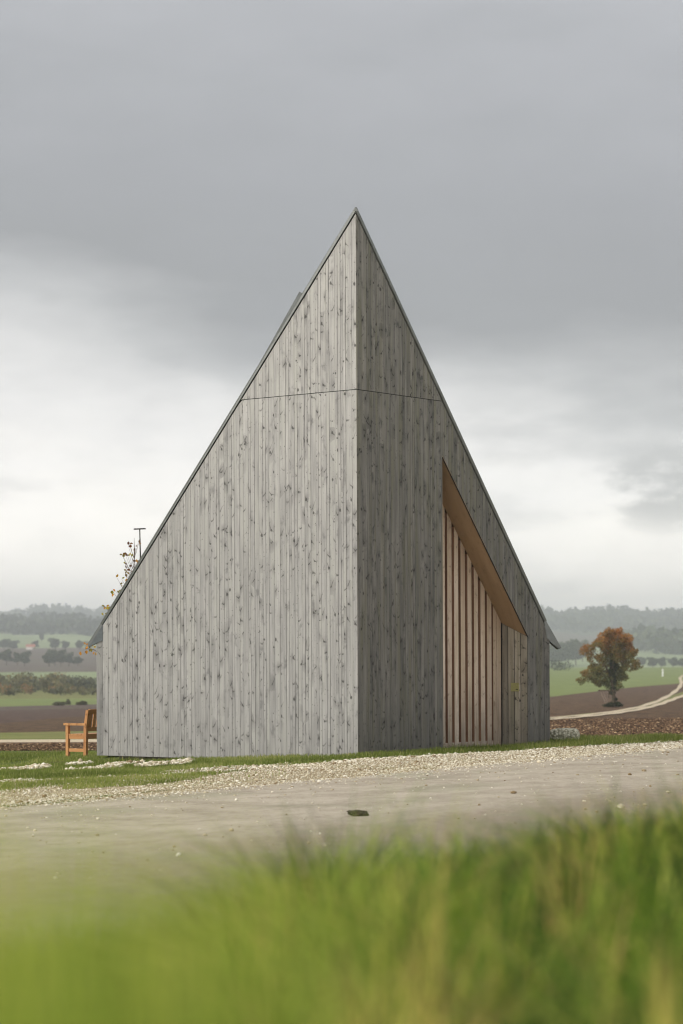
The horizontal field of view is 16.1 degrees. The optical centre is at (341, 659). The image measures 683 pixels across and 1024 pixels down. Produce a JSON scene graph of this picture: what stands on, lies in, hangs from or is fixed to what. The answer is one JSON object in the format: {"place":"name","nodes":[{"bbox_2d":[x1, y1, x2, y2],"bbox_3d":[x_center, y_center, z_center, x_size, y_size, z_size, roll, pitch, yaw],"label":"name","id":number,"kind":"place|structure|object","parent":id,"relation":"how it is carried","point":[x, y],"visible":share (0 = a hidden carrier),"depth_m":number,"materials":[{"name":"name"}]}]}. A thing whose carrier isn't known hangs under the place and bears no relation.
{"place":"outdoors","nodes":[
{"label":"outdoors","id":0,"kind":"place"},
{"bbox_2d":[0,630,92,635],"bbox_3d":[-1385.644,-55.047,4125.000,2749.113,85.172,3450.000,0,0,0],"label":"hillside","id":1,"kind":"structure","parent":0,"point":[46,633],"depth_m":2428.20,"materials":[{"name":"green plant"}]},
{"bbox_2d":[0,611,106,635],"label":"woods","id":2,"kind":"object","parent":1,"relation":"on","point":[51,623],"visible":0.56,"depth_m":2438.29,"materials":[{"name":"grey plant"}]},
{"bbox_2d":[0,603,110,619],"bbox_3d":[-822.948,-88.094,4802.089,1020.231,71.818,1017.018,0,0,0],"label":"woods","id":3,"kind":"object","parent":1,"relation":"on","point":[95,613],"visible":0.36,"depth_m":4730.44,"materials":[{"name":"green plant"}]},
{"bbox_2d":[0,634,95,647],"bbox_3d":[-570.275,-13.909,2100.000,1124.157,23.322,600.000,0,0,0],"label":"pasture","id":4,"kind":"structure","parent":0,"point":[72,639],"depth_m":2126.55,"materials":[{"name":"green plant"}]},
{"bbox_2d":[39,632,43,641],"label":"broadleaf tree","id":5,"kind":"object","parent":4,"relation":"on","point":[41,635],"visible":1,"depth_m":1999.02,"materials":[{"name":"green plant"}]},
{"bbox_2d":[0,648,95,660],"bbox_3d":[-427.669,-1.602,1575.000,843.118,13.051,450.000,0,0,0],"label":"ploughed field","id":6,"kind":"structure","parent":0,"point":[37,653],"depth_m":1623.03,"materials":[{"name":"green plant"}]},
{"bbox_2d":[0,638,10,649],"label":"broadleaf tree","id":7,"kind":"object","parent":6,"relation":"on","point":[4,644],"visible":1,"depth_m":1697.94,"materials":[{"name":"green plant"}]},
{"bbox_2d":[8,640,19,649],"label":"broadleaf tree","id":8,"kind":"object","parent":6,"relation":"on","point":[12,644],"visible":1,"depth_m":1678.22,"materials":[{"name":"green plant"}]},
{"bbox_2d":[26,644,35,649],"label":"farmhouse","id":9,"kind":"object","parent":6,"relation":"on","point":[30,646],"visible":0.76,"depth_m":1717.17,"materials":[{"name":"beige paint"}]},
{"bbox_2d":[31,640,38,648],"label":"broadleaf tree","id":10,"kind":"object","parent":6,"relation":"on","point":[36,643],"visible":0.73,"depth_m":1749.11,"materials":[{"name":"green plant"}]},
{"bbox_2d":[47,637,60,649],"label":"broadleaf tree","id":11,"kind":"object","parent":6,"relation":"on","point":[54,642],"visible":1,"depth_m":1688.23,"materials":[{"name":"green plant"}]},
{"bbox_2d":[61,640,69,647],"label":"broadleaf tree","id":12,"kind":"object","parent":6,"relation":"on","point":[66,644],"visible":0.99,"depth_m":1698.63,"materials":[{"name":"green plant"}]},
{"bbox_2d":[74,640,84,647],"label":"broadleaf tree","id":13,"kind":"object","parent":6,"relation":"on","point":[78,643],"visible":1,"depth_m":1698.51,"materials":[{"name":"green plant"}]},
{"bbox_2d":[0,716,96,732],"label":"ploughed field","id":14,"kind":"structure","parent":0,"point":[51,725],"depth_m":146.24,"materials":[{"name":"soil"}]},
{"bbox_2d":[0,660,96,671],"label":"ploughed field","id":15,"kind":"structure","parent":0,"point":[42,666],"depth_m":1123.11,"materials":[{"name":"soil"}]},
{"bbox_2d":[0,649,13,664],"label":"broadleaf tree","id":16,"kind":"object","parent":15,"relation":"on","point":[6,655],"visible":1,"depth_m":1188.91,"materials":[{"name":"green plant"}]},
{"bbox_2d":[13,652,20,665],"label":"broadleaf tree","id":17,"kind":"object","parent":15,"relation":"on","point":[16,655],"visible":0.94,"depth_m":1178.98,"materials":[{"name":"green plant"}]},
{"bbox_2d":[20,651,31,665],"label":"broadleaf tree","id":18,"kind":"object","parent":15,"relation":"on","point":[24,657],"visible":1,"depth_m":1159.02,"materials":[{"name":"green plant"}]},
{"bbox_2d":[41,651,56,665],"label":"broadleaf tree","id":19,"kind":"object","parent":15,"relation":"on","point":[48,657],"visible":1,"depth_m":1148.51,"materials":[{"name":"green plant"}]},
{"bbox_2d":[47,649,58,665],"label":"broadleaf tree","id":20,"kind":"object","parent":15,"relation":"on","point":[56,657],"visible":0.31,"depth_m":1179.70,"materials":[{"name":"green plant"}]},
{"bbox_2d":[57,649,66,665],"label":"broadleaf tree","id":21,"kind":"object","parent":15,"relation":"on","point":[60,658],"visible":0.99,"depth_m":1159.09,"materials":[{"name":"green plant"}]},
{"bbox_2d":[63,652,73,665],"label":"broadleaf tree","id":22,"kind":"object","parent":15,"relation":"on","point":[68,657],"visible":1,"depth_m":1148.92,"materials":[{"name":"green plant"}]},
{"bbox_2d":[73,656,83,665],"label":"broadleaf tree","id":23,"kind":"object","parent":15,"relation":"on","point":[78,659],"visible":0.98,"depth_m":1169.24,"materials":[{"name":"green plant"}]},
{"bbox_2d":[0,708,96,723],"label":"ploughed field","id":24,"kind":"structure","parent":0,"point":[16,716],"depth_m":237.27,"materials":[{"name":"soil"}]},
{"bbox_2d":[0,685,96,698],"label":"pasture","id":25,"kind":"structure","parent":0,"point":[39,694],"depth_m":486.54,"materials":[{"name":"green plant"}]},
{"bbox_2d":[0,671,96,695],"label":"scrub","id":26,"kind":"object","parent":25,"relation":"on","point":[52,683],"visible":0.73,"depth_m":546.12,"materials":[{"name":"green plant"}]},
{"bbox_2d":[0,731,96,739],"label":"grass verge","id":27,"kind":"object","parent":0,"point":[30,735],"depth_m":90.91,"materials":[{"name":"green plant"}]},
{"bbox_2d":[0,698,96,706],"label":"pasture","id":28,"kind":"structure","parent":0,"point":[23,702],"depth_m":412.21,"materials":[{"name":"green plant"}]},
{"bbox_2d":[0,704,96,710],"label":"ploughed field","id":29,"kind":"structure","parent":0,"point":[11,708],"depth_m":322.00,"materials":[{"name":"soil"}]},
{"bbox_2d":[52,701,66,705],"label":"bush","id":30,"kind":"object","parent":29,"relation":"on","point":[57,703],"visible":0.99,"depth_m":347.36,"materials":[{"name":"green plant"}]},
{"bbox_2d":[75,700,87,704],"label":"bush","id":31,"kind":"object","parent":29,"relation":"on","point":[82,702],"visible":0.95,"depth_m":354.32,"materials":[{"name":"green plant"}]},
{"bbox_2d":[0,672,96,683],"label":"pasture","id":32,"kind":"structure","parent":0,"point":[82,674],"depth_m":921.79,"materials":[{"name":"green plant"}]},
{"bbox_2d":[0,739,96,741],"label":"farm track","id":33,"kind":"structure","parent":0,"point":[60,740],"depth_m":70.10,"materials":[{"name":"stone"}]},
{"bbox_2d":[0,742,96,743],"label":"ploughed field","id":34,"kind":"structure","parent":0,"point":[42,742],"depth_m":63.92,"materials":[{"name":"soil"}]},
{"bbox_2d":[0,742,96,750],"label":"clods","id":35,"kind":"object","parent":34,"relation":"on","point":[50,746],"visible":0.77,"depth_m":56.09,"materials":[{"name":"soil"}]},
{"bbox_2d":[0,750,98,759],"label":"lawn","id":36,"kind":"structure","parent":0,"point":[34,751],"depth_m":51.23,"materials":[{"name":"green plant"}]},
{"bbox_2d":[63,709,96,755],"bbox_3d":[-4.757,1.425,47.678,0.639,0.932,1.430,0,0,36],"label":"garden bench","id":37,"kind":"object","parent":36,"relation":"on","point":[85,736],"visible":0.36,"depth_m":47.11,"materials":[{"name":"brown wood"}]},
{"bbox_2d":[79,540,140,654],"bbox_3d":[-4.617,-0.288,48.554,0.760,4.387,2.159,0,0,10],"label":"sapling","id":38,"kind":"object","parent":36,"relation":"on","point":[112,592],"visible":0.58,"depth_m":49.19,"materials":[{"name":"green plant"}]},
{"bbox_2d":[134,528,145,557],"bbox_3d":[-4.328,-0.442,52.000,0.263,4.780,0.043,0,0,-8],"label":"perch pole","id":39,"kind":"object","parent":36,"relation":"on","point":[139,529],"visible":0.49,"depth_m":51.99,"materials":[{"name":"metal"}]},
{"bbox_2d":[1,757,194,769],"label":"gravel","id":40,"kind":"structure","parent":0,"point":[80,761],"depth_m":41.77,"materials":[{"name":"beige gravel"}]},
{"bbox_2d":[0,762,291,780],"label":"gravel","id":41,"kind":"structure","parent":0,"point":[226,767],"depth_m":37.98,"materials":[{"name":"beige gravel"}]},
{"bbox_2d":[0,747,638,805],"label":"gravel shoulder","id":42,"kind":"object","parent":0,"point":[181,782],"visible":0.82,"depth_m":34.16},
{"bbox_2d":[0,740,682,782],"bbox_3d":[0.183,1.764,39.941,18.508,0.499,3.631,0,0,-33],"label":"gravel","id":43,"kind":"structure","parent":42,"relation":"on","point":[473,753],"depth_m":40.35,"materials":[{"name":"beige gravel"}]},
{"bbox_2d":[0,741,682,818],"bbox_3d":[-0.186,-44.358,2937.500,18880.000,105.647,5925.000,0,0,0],"label":"ground","id":44,"kind":"structure","parent":0,"point":[108,757],"depth_m":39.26,"materials":[{"name":"beige gravel"}]},
{"bbox_2d":[88,207,560,759],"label":"chapel","id":45,"kind":"structure","parent":44,"relation":"on","point":[328,563],"depth_m":41.96,"materials":[{"name":"wood"}]},
{"bbox_2d":[0,747,682,1023],"bbox_3d":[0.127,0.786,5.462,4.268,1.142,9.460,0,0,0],"label":"grass","id":46,"kind":"structure","parent":44,"relation":"on","point":[579,972],"depth_m":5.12,"materials":[{"name":"green plant"}]},
{"bbox_2d":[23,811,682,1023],"bbox_3d":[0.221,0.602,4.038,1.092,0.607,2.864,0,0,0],"label":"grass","id":47,"kind":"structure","parent":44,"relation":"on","point":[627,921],"depth_m":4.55,"materials":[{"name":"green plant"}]},
{"bbox_2d":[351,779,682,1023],"bbox_3d":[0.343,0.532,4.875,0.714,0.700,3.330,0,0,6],"label":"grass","id":48,"kind":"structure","parent":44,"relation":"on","point":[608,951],"depth_m":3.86,"materials":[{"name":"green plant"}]},
{"bbox_2d":[0,747,682,952],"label":"road","id":49,"kind":"structure","parent":0,"point":[330,799],"depth_m":26.19,"materials":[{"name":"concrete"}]},
{"bbox_2d":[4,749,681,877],"bbox_3d":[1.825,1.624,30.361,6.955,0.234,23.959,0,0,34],"label":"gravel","id":50,"kind":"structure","parent":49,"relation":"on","point":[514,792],"depth_m":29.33,"materials":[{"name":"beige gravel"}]},
{"bbox_2d":[347,810,368,816],"bbox_3d":[0.166,1.636,25.595,0.263,0.096,0.175,0,0,18],"label":"mud clod","id":51,"kind":"object","parent":49,"relation":"on","point":[359,813],"visible":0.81,"depth_m":25.55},
{"bbox_2d":[0,731,682,791],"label":"grass","id":52,"kind":"structure","parent":0,"point":[57,772],"depth_m":40.36,"materials":[{"name":"green plant"}]},
{"bbox_2d":[0,0,682,612],"label":"sky","id":53,"kind":"structure","parent":0,"point":[174,174],"materials":[{"name":"grey"}]},
{"bbox_2d":[550,728,579,740],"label":"stone block","id":54,"kind":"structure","parent":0,"point":[561,733],"depth_m":46.10,"materials":[{"name":"stone"}]},
{"bbox_2d":[550,632,610,647],"bbox_3d":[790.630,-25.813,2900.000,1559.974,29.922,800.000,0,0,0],"label":"ploughed field","id":55,"kind":"structure","parent":0,"point":[561,636],"depth_m":3067.28,"materials":[{"name":"soil"}]},
{"bbox_2d":[551,627,630,635],"bbox_3d":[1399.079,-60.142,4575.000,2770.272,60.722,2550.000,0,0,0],"label":"hillside","id":56,"kind":"structure","parent":0,"point":[588,633],"depth_m":3462.49,"materials":[{"name":"green plant"}]},
{"bbox_2d":[540,604,682,632],"bbox_3d":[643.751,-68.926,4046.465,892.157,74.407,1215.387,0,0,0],"label":"woods","id":57,"kind":"object","parent":56,"relation":"on","point":[586,619],"visible":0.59,"depth_m":3673.58,"materials":[{"name":"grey plant"}]},
{"bbox_2d":[550,683,682,716],"bbox_3d":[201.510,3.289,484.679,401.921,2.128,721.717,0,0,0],"label":"ploughed field","id":58,"kind":"structure","parent":0,"point":[580,703],"depth_m":272.25,"materials":[{"name":"soil"}]},
{"bbox_2d":[598,690,608,702],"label":"ladder seat","id":59,"kind":"object","parent":58,"relation":"on","point":[604,695],"visible":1,"depth_m":207.25,"materials":[{"name":"green wood"}]},
{"bbox_2d":[576,627,643,706],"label":"maple tree","id":60,"kind":"object","parent":58,"relation":"on","point":[614,645],"visible":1,"depth_m":207.11,"materials":[{"name":"orange plant"}]},
{"bbox_2d":[603,698,623,706],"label":"shrub","id":61,"kind":"object","parent":58,"relation":"on","point":[617,704],"visible":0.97,"depth_m":207.08,"materials":[{"name":"green plant"}]},
{"bbox_2d":[550,667,682,696],"bbox_3d":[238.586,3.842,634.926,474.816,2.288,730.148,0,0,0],"label":"crop field","id":62,"kind":"structure","parent":0,"point":[563,682],"depth_m":557.73,"materials":[{"name":"green plant"}]},
{"bbox_2d":[550,660,573,669],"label":"bush","id":63,"kind":"object","parent":62,"relation":"on","point":[558,665],"visible":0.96,"depth_m":854.14,"materials":[{"name":"green plant"}]},
{"bbox_2d":[550,675,682,719],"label":"farm track","id":64,"kind":"structure","parent":0,"point":[641,707],"depth_m":197.12,"materials":[{"name":"beige gravel"}]},
{"bbox_2d":[550,664,682,667],"bbox_3d":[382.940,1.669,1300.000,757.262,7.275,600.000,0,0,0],"label":"pasture","id":65,"kind":"structure","parent":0,"point":[586,665],"depth_m":1519.92,"materials":[{"name":"green plant"}]},
{"bbox_2d":[550,643,562,664],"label":"broadleaf tree","id":66,"kind":"object","parent":65,"relation":"on","point":[554,654],"visible":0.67,"depth_m":1497.62,"materials":[{"name":"green plant"}]},
{"bbox_2d":[558,641,571,663],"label":"broadleaf tree","id":67,"kind":"object","parent":65,"relation":"on","point":[563,653],"visible":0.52,"depth_m":1517.52,"materials":[{"name":"green plant"}]},
{"bbox_2d":[564,639,579,664],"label":"broadleaf tree","id":68,"kind":"object","parent":65,"relation":"on","point":[573,648],"visible":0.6,"depth_m":1538.07,"materials":[{"name":"green plant"}]},
{"bbox_2d":[570,638,583,664],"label":"broadleaf tree","id":69,"kind":"object","parent":65,"relation":"on","point":[581,656],"visible":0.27,"depth_m":1558.48,"materials":[{"name":"green plant"}]},
{"bbox_2d":[636,657,646,664],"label":"broadleaf tree","id":70,"kind":"object","parent":65,"relation":"on","point":[642,661],"visible":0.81,"depth_m":1498.99,"materials":[{"name":"green plant"}]},
{"bbox_2d":[646,657,657,666],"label":"broadleaf tree","id":71,"kind":"object","parent":65,"relation":"on","point":[652,661],"visible":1,"depth_m":1449.73,"materials":[{"name":"green plant"}]},
{"bbox_2d":[656,657,666,665],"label":"broadleaf tree","id":72,"kind":"object","parent":65,"relation":"on","point":[661,661],"visible":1,"depth_m":1458.65,"materials":[{"name":"green plant"}]},
{"bbox_2d":[666,657,678,666],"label":"broadleaf tree","id":73,"kind":"object","parent":65,"relation":"on","point":[674,661],"visible":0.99,"depth_m":1469.03,"materials":[{"name":"green plant"}]},
{"bbox_2d":[678,658,682,665],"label":"broadleaf tree","id":74,"kind":"object","parent":65,"relation":"on","point":[680,662],"visible":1,"depth_m":1468.60,"materials":[{"name":"green plant"}]},
{"bbox_2d":[550,692,682,718],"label":"grass verge","id":75,"kind":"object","parent":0,"point":[675,695],"depth_m":242.95,"materials":[{"name":"green plant"}]},
{"bbox_2d":[551,655,682,663],"bbox_3d":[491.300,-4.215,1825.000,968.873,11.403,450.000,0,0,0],"label":"pasture","id":76,"kind":"structure","parent":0,"point":[579,661],"depth_m":1799.09,"materials":[{"name":"green plant"}]},
{"bbox_2d":[581,639,589,661],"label":"broadleaf tree","id":77,"kind":"object","parent":76,"relation":"on","point":[585,641],"visible":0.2,"depth_m":1699.69,"materials":[{"name":"green plant"}]},
{"bbox_2d":[569,697,682,728],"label":"ploughed field","id":78,"kind":"structure","parent":0,"point":[672,709],"depth_m":149.60,"materials":[{"name":"soil"}]},
{"bbox_2d":[550,718,682,738],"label":"clods","id":79,"kind":"object","parent":78,"relation":"on","point":[614,726],"visible":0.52,"depth_m":93.31,"materials":[{"name":"soil"}]},
{"bbox_2d":[590,647,682,655],"bbox_3d":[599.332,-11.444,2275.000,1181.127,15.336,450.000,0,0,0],"label":"pasture","id":80,"kind":"structure","parent":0,"point":[646,652],"depth_m":2134.60,"materials":[{"name":"green plant"}]},
{"bbox_2d":[622,622,682,654],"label":"woods","id":81,"kind":"object","parent":80,"relation":"on","point":[663,639],"visible":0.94,"depth_m":2137.12,"materials":[{"name":"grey plant"}]}
]}

